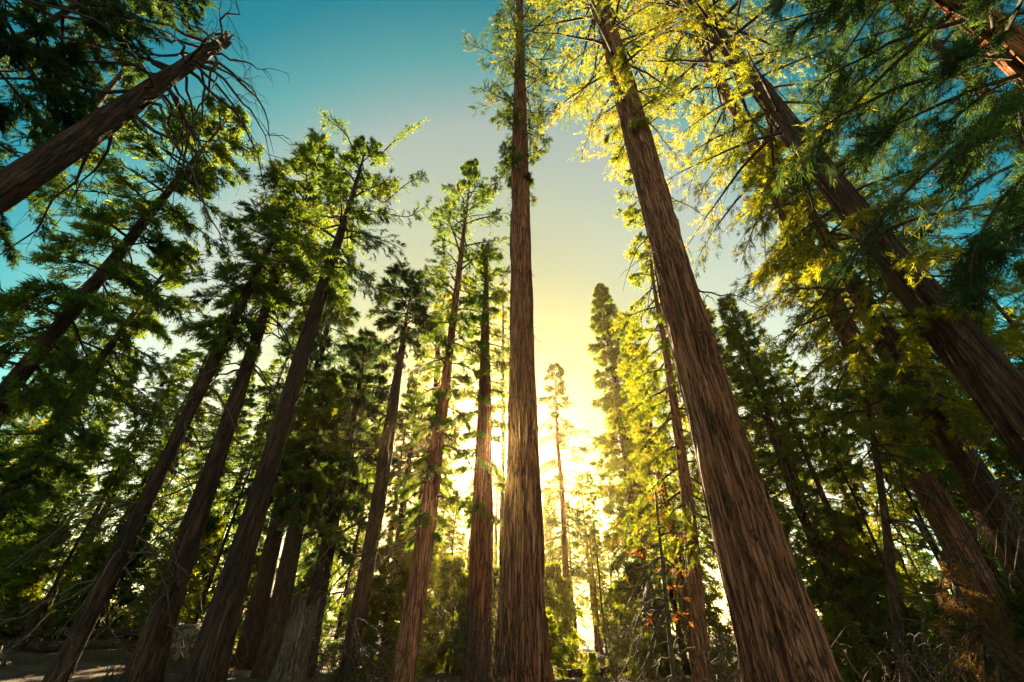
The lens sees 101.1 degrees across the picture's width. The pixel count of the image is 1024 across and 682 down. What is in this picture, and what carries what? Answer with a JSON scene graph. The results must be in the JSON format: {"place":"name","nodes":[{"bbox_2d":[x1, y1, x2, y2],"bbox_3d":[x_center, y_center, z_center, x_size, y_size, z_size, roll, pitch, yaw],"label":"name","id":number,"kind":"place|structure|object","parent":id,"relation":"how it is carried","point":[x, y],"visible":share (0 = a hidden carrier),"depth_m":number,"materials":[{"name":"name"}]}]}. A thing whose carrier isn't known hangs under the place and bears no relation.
{"place":"outdoors","nodes":[
{"label":"outdoors","id":0,"kind":"place"},
{"bbox_2d":[0,606,995,681],"bbox_3d":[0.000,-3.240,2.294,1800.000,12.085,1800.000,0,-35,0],"label":"ground","id":1,"kind":"structure","parent":0,"point":[32,663],"depth_m":14.91,"materials":[{"name":"brown soil"}]},
{"bbox_2d":[0,578,24,634],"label":"young fir","id":2,"kind":"object","parent":1,"relation":"on","point":[7,612],"visible":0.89,"depth_m":17.82,"materials":[{"name":"green plant"}]},
{"bbox_2d":[0,521,73,629],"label":"young fir","id":3,"kind":"object","parent":1,"relation":"on","point":[32,581],"visible":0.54,"depth_m":20.41,"materials":[{"name":"green plant"}]},
{"bbox_2d":[0,393,87,518],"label":"fir tree","id":4,"kind":"object","parent":1,"relation":"on","point":[35,471],"visible":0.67,"depth_m":15.79,"materials":[{"name":"green plant"}]},
{"bbox_2d":[0,309,91,459],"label":"fir tree","id":5,"kind":"object","parent":1,"relation":"on","point":[16,424],"visible":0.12,"depth_m":24.05,"materials":[{"name":"green plant"}]},
{"bbox_2d":[0,637,129,653],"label":"fallen log","id":6,"kind":"object","parent":1,"relation":"on","point":[37,646],"visible":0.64,"depth_m":14.70,"materials":[{"name":"brown wood"}]},
{"bbox_2d":[12,539,120,640],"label":"young fir","id":7,"kind":"object","parent":1,"relation":"on","point":[93,564],"visible":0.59,"depth_m":19.28,"materials":[{"name":"green plant"}]},
{"bbox_2d":[0,627,141,639],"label":"fallen log","id":8,"kind":"object","parent":1,"relation":"on","point":[62,635],"visible":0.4,"depth_m":18.17,"materials":[{"name":"brown wood"}]},
{"bbox_2d":[0,310,146,520],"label":"fir tree","id":9,"kind":"object","parent":1,"relation":"on","point":[91,424],"visible":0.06,"depth_m":30.91,"materials":[{"name":"green plant"}]},
{"bbox_2d":[0,49,147,270],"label":"fir tree","id":10,"kind":"object","parent":1,"relation":"on","point":[130,77],"visible":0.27,"depth_m":21.88,"materials":[{"name":"green plant"}]},
{"bbox_2d":[15,367,139,593],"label":"fir tree","id":11,"kind":"object","parent":1,"relation":"on","point":[46,516],"visible":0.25,"depth_m":36.03,"materials":[{"name":"green plant"}]},
{"bbox_2d":[43,466,124,611],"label":"fir tree","id":12,"kind":"object","parent":1,"relation":"on","point":[72,543],"visible":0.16,"depth_m":33.22,"materials":[{"name":"green plant"}]},
{"bbox_2d":[15,375,173,651],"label":"fir tree","id":13,"kind":"object","parent":1,"relation":"on","point":[111,482],"visible":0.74,"depth_m":18.17,"materials":[{"name":"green plant"}]},
{"bbox_2d":[0,239,207,577],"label":"fir tree","id":14,"kind":"object","parent":1,"relation":"on","point":[91,442],"visible":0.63,"depth_m":17.79,"materials":[{"name":"green plant"}]},
{"bbox_2d":[63,517,157,639],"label":"young fir","id":15,"kind":"object","parent":1,"relation":"on","point":[134,564],"visible":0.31,"depth_m":21.71,"materials":[{"name":"green plant"}]},
{"bbox_2d":[0,0,221,165],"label":"fir tree","id":16,"kind":"object","parent":1,"relation":"on","point":[20,52],"visible":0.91,"depth_m":12.94,"materials":[{"name":"green plant"}]},
{"bbox_2d":[38,348,195,629],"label":"fir tree","id":17,"kind":"object","parent":1,"relation":"on","point":[119,439],"visible":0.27,"depth_m":28.17,"materials":[{"name":"green plant"}]},
{"bbox_2d":[0,89,266,429],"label":"fir tree","id":18,"kind":"object","parent":1,"relation":"on","point":[42,343],"visible":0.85,"depth_m":14.84,"materials":[{"name":"green plant"}]},
{"bbox_2d":[45,311,231,610],"bbox_3d":[-22.188,6.528,27.387,5.951,21.422,5.654,-23,-41,29],"label":"fir tree","id":19,"kind":"object","parent":1,"relation":"on","point":[202,358],"visible":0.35,"depth_m":25.97,"materials":[{"name":"green plant"}]},
{"bbox_2d":[77,556,201,681],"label":"dead shrub","id":20,"kind":"object","parent":1,"relation":"on","point":[124,660],"visible":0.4,"depth_m":12.95,"materials":[{"name":"brown plant"}]},
{"bbox_2d":[104,557,200,650],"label":"young fir","id":21,"kind":"object","parent":1,"relation":"on","point":[152,591],"visible":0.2,"depth_m":20.23,"materials":[{"name":"green plant"}]},
{"bbox_2d":[0,0,313,335],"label":"dead snag","id":22,"kind":"object","parent":1,"relation":"on","point":[26,175],"visible":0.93,"depth_m":13.47,"materials":[{"name":"brown wood"}]},
{"bbox_2d":[89,354,225,639],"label":"fir tree","id":23,"kind":"object","parent":1,"relation":"on","point":[189,437],"visible":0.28,"depth_m":23.68,"materials":[{"name":"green plant"}]},
{"bbox_2d":[0,191,319,681],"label":"fir tree","id":24,"kind":"object","parent":1,"relation":"on","point":[103,581],"visible":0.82,"depth_m":14.56,"materials":[{"name":"green plant"}]},
{"bbox_2d":[110,512,226,639],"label":"young fir","id":25,"kind":"object","parent":1,"relation":"on","point":[214,529],"visible":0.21,"depth_m":25.99,"materials":[{"name":"green plant"}]},
{"bbox_2d":[167,624,200,662],"bbox_3d":[-13.821,12.994,17.605,2.808,1.926,2.100,0,-35,0],"label":"boulder","id":26,"kind":"object","parent":1,"relation":"on","point":[186,629],"visible":0.2,"depth_m":17.16,"materials":[{"name":"stone"}]},
{"bbox_2d":[134,345,262,585],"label":"fir tree","id":27,"kind":"object","parent":1,"relation":"on","point":[183,500],"visible":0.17,"depth_m":33.90,"materials":[{"name":"green plant"}]},
{"bbox_2d":[45,123,353,681],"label":"fir tree","id":28,"kind":"object","parent":1,"relation":"on","point":[148,660],"visible":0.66,"depth_m":15.14,"materials":[{"name":"green plant"}]},
{"bbox_2d":[188,383,255,502],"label":"fir tree","id":29,"kind":"object","parent":1,"relation":"on","point":[248,401],"visible":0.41,"depth_m":22.70,"materials":[{"name":"green plant"}]},
{"bbox_2d":[193,391,279,624],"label":"fir tree","id":30,"kind":"object","parent":1,"relation":"on","point":[260,439],"visible":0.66,"depth_m":26.82,"materials":[{"name":"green plant"}]},
{"bbox_2d":[175,306,306,623],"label":"fir tree","id":31,"kind":"object","parent":1,"relation":"on","point":[248,437],"visible":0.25,"depth_m":35.15,"materials":[{"name":"green plant"}]},
{"bbox_2d":[183,310,333,625],"bbox_3d":[-17.215,7.839,31.761,5.817,26.082,6.167,29,-44,-34],"label":"fir tree","id":32,"kind":"object","parent":1,"relation":"on","point":[262,537],"visible":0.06,"depth_m":27.57,"materials":[{"name":"green plant"}]},
{"bbox_2d":[267,590,320,681],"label":"tree stump","id":33,"kind":"object","parent":1,"relation":"on","point":[297,613],"visible":0.82,"depth_m":14.74,"materials":[{"name":"brown wood"}]},
{"bbox_2d":[229,261,364,670],"bbox_3d":[-12.681,4.459,26.201,6.022,25.860,5.843,0,-35,0],"label":"fir tree","id":34,"kind":"object","parent":1,"relation":"on","point":[262,590],"visible":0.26,"depth_m":22.76,"materials":[{"name":"green plant"}]},
{"bbox_2d":[250,367,356,680],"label":"fir tree","id":35,"kind":"object","parent":1,"relation":"on","point":[299,505],"visible":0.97,"depth_m":20.07,"materials":[{"name":"green plant"}]},
{"bbox_2d":[180,107,432,681],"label":"fir tree","id":36,"kind":"object","parent":1,"relation":"on","point":[209,660],"visible":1,"depth_m":16.98,"materials":[{"name":"green plant"}]},
{"bbox_2d":[257,581,377,681],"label":"dead shrub","id":37,"kind":"object","parent":1,"relation":"on","point":[324,658],"visible":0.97,"depth_m":13.62,"materials":[{"name":"brown plant"}]},
{"bbox_2d":[290,559,345,668],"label":"young fir","id":38,"kind":"object","parent":1,"relation":"on","point":[326,618],"visible":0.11,"depth_m":23.67,"materials":[{"name":"green plant"}]},
{"bbox_2d":[272,336,372,616],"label":"fir tree","id":39,"kind":"object","parent":1,"relation":"on","point":[315,544],"visible":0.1,"depth_m":31.97,"materials":[{"name":"green plant"}]},
{"bbox_2d":[256,327,399,676],"bbox_3d":[-9.496,6.991,23.385,5.612,18.793,5.102,-15,-38,20],"label":"fir tree","id":40,"kind":"object","parent":1,"relation":"on","point":[358,347],"visible":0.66,"depth_m":22.67,"materials":[{"name":"green plant"}]},
{"bbox_2d":[245,259,446,681],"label":"fir tree","id":41,"kind":"object","parent":1,"relation":"on","point":[404,338],"visible":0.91,"depth_m":19.91,"materials":[{"name":"green plant"}]},
{"bbox_2d":[323,417,384,637],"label":"fir tree","id":42,"kind":"object","parent":1,"relation":"on","point":[349,586],"visible":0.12,"depth_m":52.07,"materials":[{"name":"green plant"}]},
{"bbox_2d":[325,580,387,679],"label":"young fir","id":43,"kind":"object","parent":1,"relation":"on","point":[372,603],"visible":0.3,"depth_m":20.45,"materials":[{"name":"green plant"}]},
{"bbox_2d":[329,398,386,660],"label":"fir tree","id":44,"kind":"object","parent":1,"relation":"on","point":[369,475],"visible":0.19,"depth_m":33.47,"materials":[{"name":"green plant"}]},
{"bbox_2d":[332,618,423,681],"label":"dead shrub","id":45,"kind":"object","parent":1,"relation":"on","point":[368,679],"visible":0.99,"depth_m":12.97,"materials":[{"name":"brown plant"}]},
{"bbox_2d":[346,376,421,640],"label":"fir tree","id":46,"kind":"object","parent":1,"relation":"on","point":[390,532],"visible":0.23,"depth_m":31.44,"materials":[{"name":"green plant"}]},
{"bbox_2d":[331,534,441,679],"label":"young fir","id":47,"kind":"object","parent":1,"relation":"on","point":[391,598],"visible":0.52,"depth_m":21.81,"materials":[{"name":"green plant"}]},
{"bbox_2d":[381,391,429,666],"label":"fir tree","id":48,"kind":"object","parent":1,"relation":"on","point":[397,523],"visible":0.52,"depth_m":30.26,"materials":[{"name":"green plant"}]},
{"bbox_2d":[362,516,454,671],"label":"young fir","id":49,"kind":"object","parent":1,"relation":"on","point":[430,599],"visible":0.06,"depth_m":28.36,"materials":[{"name":"green plant"}]},
{"bbox_2d":[328,158,510,681],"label":"fir tree","id":50,"kind":"object","parent":1,"relation":"on","point":[422,541],"visible":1,"depth_m":20.75,"materials":[{"name":"green plant"}]},
{"bbox_2d":[395,289,464,530],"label":"fir tree","id":51,"kind":"object","parent":1,"relation":"on","point":[436,381],"visible":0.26,"depth_m":36.62,"materials":[{"name":"green plant"}]},
{"bbox_2d":[418,554,468,674],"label":"young fir","id":52,"kind":"object","parent":1,"relation":"on","point":[448,573],"visible":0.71,"depth_m":24.85,"materials":[{"name":"green plant"}]},
{"bbox_2d":[449,245,510,681],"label":"redwood tree","id":53,"kind":"object","parent":1,"relation":"on","point":[481,520],"visible":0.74,"depth_m":22.35,"materials":[{"name":"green plant"}]},
{"bbox_2d":[412,529,568,681],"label":"dead shrub","id":54,"kind":"object","parent":1,"relation":"on","point":[476,660],"visible":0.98,"depth_m":12.04,"materials":[{"name":"brown plant"}]},
{"bbox_2d":[490,278,509,566],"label":"fir tree","id":55,"kind":"object","parent":1,"relation":"on","point":[502,317],"visible":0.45,"depth_m":49.96,"materials":[{"name":"green plant"}]},
{"bbox_2d":[457,0,583,681],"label":"redwood tree","id":56,"kind":"object","parent":1,"relation":"on","point":[523,557],"visible":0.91,"depth_m":18.40,"materials":[{"name":"brown plant"}]},
{"bbox_2d":[546,613,567,678],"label":"young fir","id":57,"kind":"object","parent":1,"relation":"on","point":[556,653],"visible":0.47,"depth_m":19.09,"materials":[{"name":"green plant"}]},
{"bbox_2d":[544,561,588,674],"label":"young fir","id":58,"kind":"object","parent":1,"relation":"on","point":[559,608],"visible":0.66,"depth_m":26.62,"materials":[{"name":"green plant"}]},
{"bbox_2d":[537,362,596,661],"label":"fir tree","id":59,"kind":"object","parent":1,"relation":"on","point":[560,496],"visible":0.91,"depth_m":38.81,"materials":[{"name":"green plant"}]},
{"bbox_2d":[557,500,591,648],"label":"fir tree","id":60,"kind":"object","parent":1,"relation":"on","point":[569,538],"visible":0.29,"depth_m":64.02,"materials":[{"name":"green plant"}]},
{"bbox_2d":[569,474,610,651],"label":"cedar tree","id":61,"kind":"object","parent":1,"relation":"on","point":[596,645],"visible":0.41,"depth_m":52.24,"materials":[{"name":"green plant"}]},
{"bbox_2d":[580,513,611,654],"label":"cedar tree","id":62,"kind":"object","parent":1,"relation":"on","point":[596,605],"visible":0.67,"depth_m":42.68,"materials":[{"name":"green plant"}]},
{"bbox_2d":[584,471,607,655],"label":"fir tree","id":63,"kind":"object","parent":1,"relation":"on","point":[595,547],"visible":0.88,"depth_m":40.25,"materials":[{"name":"green plant"}]},
{"bbox_2d":[598,577,665,678],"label":"young fir","id":64,"kind":"object","parent":1,"relation":"on","point":[622,585],"visible":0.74,"depth_m":21.56,"materials":[{"name":"green plant"}]},
{"bbox_2d":[598,389,680,648],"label":"cedar tree","id":65,"kind":"object","parent":1,"relation":"on","point":[631,489],"visible":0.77,"depth_m":39.76,"materials":[{"name":"green plant"}]},
{"bbox_2d":[605,557,680,667],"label":"young fir","id":66,"kind":"object","parent":1,"relation":"on","point":[631,569],"visible":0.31,"depth_m":28.53,"materials":[{"name":"green plant"}]},
{"bbox_2d":[585,283,711,638],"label":"fir tree","id":67,"kind":"object","parent":1,"relation":"on","point":[600,323],"visible":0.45,"depth_m":49.15,"materials":[{"name":"green plant"}]},
{"bbox_2d":[612,486,693,681],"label":"young tree","id":68,"kind":"object","parent":1,"relation":"on","point":[666,611],"visible":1,"depth_m":9.76,"materials":[{"name":"green plant"}]},
{"bbox_2d":[617,331,690,674],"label":"fir tree","id":69,"kind":"object","parent":1,"relation":"on","point":[686,668],"visible":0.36,"depth_m":33.93,"materials":[{"name":"green plant"}]},
{"bbox_2d":[632,599,685,676],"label":"young fir","id":70,"kind":"object","parent":1,"relation":"on","point":[664,647],"visible":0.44,"depth_m":23.12,"materials":[{"name":"green plant"}]},
{"bbox_2d":[487,0,842,681],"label":"redwood tree","id":71,"kind":"object","parent":1,"relation":"on","point":[779,633],"visible":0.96,"depth_m":12.06,"materials":[{"name":"green plant"}]},
{"bbox_2d":[611,311,724,657],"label":"fir tree","id":72,"kind":"object","parent":1,"relation":"on","point":[625,323],"visible":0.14,"depth_m":43.35,"materials":[{"name":"green plant"}]},
{"bbox_2d":[615,322,721,668],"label":"cedar tree","id":73,"kind":"object","parent":1,"relation":"on","point":[678,564],"visible":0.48,"depth_m":27.82,"materials":[{"name":"green plant"}]},
{"bbox_2d":[610,169,770,681],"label":"cedar tree","id":74,"kind":"object","parent":1,"relation":"on","point":[690,514],"visible":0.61,"depth_m":23.33,"materials":[{"name":"green plant"}]},
{"bbox_2d":[667,604,740,681],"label":"dead shrub","id":75,"kind":"object","parent":1,"relation":"on","point":[726,666],"visible":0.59,"depth_m":11.26,"materials":[{"name":"brown plant"}]},
{"bbox_2d":[672,566,737,677],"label":"young fir","id":76,"kind":"object","parent":1,"relation":"on","point":[709,600],"visible":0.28,"depth_m":27.46,"materials":[{"name":"green plant"}]},
{"bbox_2d":[648,283,788,559],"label":"cedar tree","id":77,"kind":"object","parent":1,"relation":"on","point":[684,415],"visible":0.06,"depth_m":30.22,"materials":[{"name":"green plant"}]},
{"bbox_2d":[682,288,829,616],"bbox_3d":[15.305,6.152,28.384,5.997,26.899,6.312,9,-36,-12],"label":"fir tree","id":78,"kind":"object","parent":1,"relation":"on","point":[729,367],"visible":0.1,"depth_m":26.13,"materials":[{"name":"green plant"}]},
{"bbox_2d":[548,0,1023,600],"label":"redwood tree","id":79,"kind":"object","parent":1,"relation":"on","point":[984,370],"visible":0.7,"depth_m":14.48,"materials":[{"name":"green plant"}]},
{"bbox_2d":[721,331,854,665],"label":"fir tree","id":80,"kind":"object","parent":1,"relation":"on","point":[755,395],"visible":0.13,"depth_m":27.32,"materials":[{"name":"green plant"}]},
{"bbox_2d":[715,292,887,681],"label":"fir tree","id":81,"kind":"object","parent":1,"relation":"on","point":[785,453],"visible":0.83,"depth_m":22.64,"materials":[{"name":"green plant"}]},
{"bbox_2d":[581,0,1023,681],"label":"cedar tree","id":82,"kind":"object","parent":1,"relation":"on","point":[937,514],"visible":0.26,"depth_m":24.22,"materials":[{"name":"plant"}]},
{"bbox_2d":[740,309,894,669],"bbox_3d":[16.656,6.387,23.973,4.570,20.993,4.141,-9,-36,12],"label":"cedar tree","id":83,"kind":"object","parent":1,"relation":"on","point":[842,544],"visible":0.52,"depth_m":23.01,"materials":[{"name":"green plant"}]},
{"bbox_2d":[777,349,922,676],"bbox_3d":[18.423,7.944,23.685,2.824,18.250,2.745,-7,-36,9],"label":"fir tree","id":84,"kind":"object","parent":1,"relation":"on","point":[792,368],"visible":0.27,"depth_m":26.38,"materials":[{"name":"green plant"}]},
{"bbox_2d":[804,534,905,681],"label":"young fir","id":85,"kind":"object","parent":1,"relation":"on","point":[859,615],"visible":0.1,"depth_m":20.46,"materials":[{"name":"green plant"}]},
{"bbox_2d":[822,601,888,681],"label":"young fir","id":86,"kind":"object","parent":1,"relation":"on","point":[834,611],"visible":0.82,"depth_m":17.47,"materials":[{"name":"green plant"}]},
{"bbox_2d":[805,391,935,681],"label":"fir tree","id":87,"kind":"object","parent":1,"relation":"on","point":[853,503],"visible":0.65,"depth_m":20.00,"materials":[{"name":"green plant"}]},
{"bbox_2d":[721,98,1023,643],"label":"redwood tree","id":88,"kind":"object","parent":1,"relation":"on","point":[948,423],"visible":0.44,"depth_m":16.66,"materials":[{"name":"green plant"}]},
{"bbox_2d":[730,136,1023,603],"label":"cedar tree","id":89,"kind":"object","parent":1,"relation":"on","point":[918,413],"visible":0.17,"depth_m":21.43,"materials":[{"name":"green plant"}]},
{"bbox_2d":[770,249,988,552],"bbox_3d":[20.465,2.727,23.913,7.831,26.725,7.096,-18,-39,23],"label":"cedar tree","id":90,"kind":"object","parent":1,"relation":"on","point":[822,348],"visible":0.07,"depth_m":23.64,"materials":[{"name":"green plant"}]},
{"bbox_2d":[742,0,1023,399],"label":"redwood tree","id":91,"kind":"object","parent":1,"relation":"on","point":[995,35],"visible":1,"depth_m":7.02,"materials":[{"name":"green plant"}]},
{"bbox_2d":[819,505,968,678],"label":"young fir","id":92,"kind":"object","parent":1,"relation":"on","point":[848,520],"visible":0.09,"depth_m":21.84,"materials":[{"name":"green plant"}]},
{"bbox_2d":[835,437,955,662],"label":"cedar tree","id":93,"kind":"object","parent":1,"relation":"on","point":[870,499],"visible":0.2,"depth_m":31.44,"materials":[{"name":"green plant"}]},
{"bbox_2d":[842,554,954,681],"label":"young fir","id":94,"kind":"object","parent":1,"relation":"on","point":[880,589],"visible":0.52,"depth_m":18.50,"materials":[{"name":"green plant"}]},
{"bbox_2d":[853,390,949,579],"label":"fir tree","id":95,"kind":"object","parent":1,"relation":"on","point":[912,501],"visible":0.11,"depth_m":19.96,"materials":[{"name":"green plant"}]},
{"bbox_2d":[805,361,1023,681],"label":"fir tree","id":96,"kind":"object","parent":1,"relation":"on","point":[892,395],"visible":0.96,"depth_m":13.36,"materials":[{"name":"green plant"}]},
{"bbox_2d":[808,0,1023,298],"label":"cedar tree","id":97,"kind":"object","parent":1,"relation":"on","point":[967,198],"visible":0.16,"depth_m":16.74,"materials":[{"name":"green plant"}]},
{"bbox_2d":[830,564,1023,681],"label":"dead shrub","id":98,"kind":"object","parent":1,"relation":"on","point":[923,653],"visible":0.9,"depth_m":9.48,"materials":[{"name":"brown plant"}]},
{"bbox_2d":[918,578,1001,681],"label":"young fir","id":99,"kind":"object","parent":1,"relation":"on","point":[957,630],"visible":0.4,"depth_m":14.82,"materials":[{"name":"green plant"}]},
{"bbox_2d":[904,406,1023,627],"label":"fir tree","id":100,"kind":"object","parent":1,"relation":"on","point":[971,513],"visible":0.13,"depth_m":16.59,"materials":[{"name":"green plant"}]},
{"bbox_2d":[928,555,1023,681],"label":"fir","id":101,"kind":"object","parent":1,"relation":"on","point":[968,603],"visible":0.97,"depth_m":9.14,"materials":[{"name":"green plant"}]},
{"bbox_2d":[969,277,1023,375],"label":"cedar tree","id":102,"kind":"object","parent":1,"relation":"on","point":[1015,324],"visible":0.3,"depth_m":19.04,"materials":[{"name":"green plant"}]},
{"bbox_2d":[979,437,1023,516],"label":"fir tree","id":103,"kind":"object","parent":1,"relation":"on","point":[1005,456],"visible":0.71,"depth_m":15.58,"materials":[{"name":"green plant"}]},
{"bbox_2d":[997,572,1023,665],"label":"young fir","id":104,"kind":"object","parent":1,"relation":"on","point":[1015,608],"visible":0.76,"depth_m":13.04,"materials":[{"name":"green plant"}]},
{"bbox_2d":[0,0,1023,633],"label":"sky","id":105,"kind":"structure","parent":0,"point":[381,67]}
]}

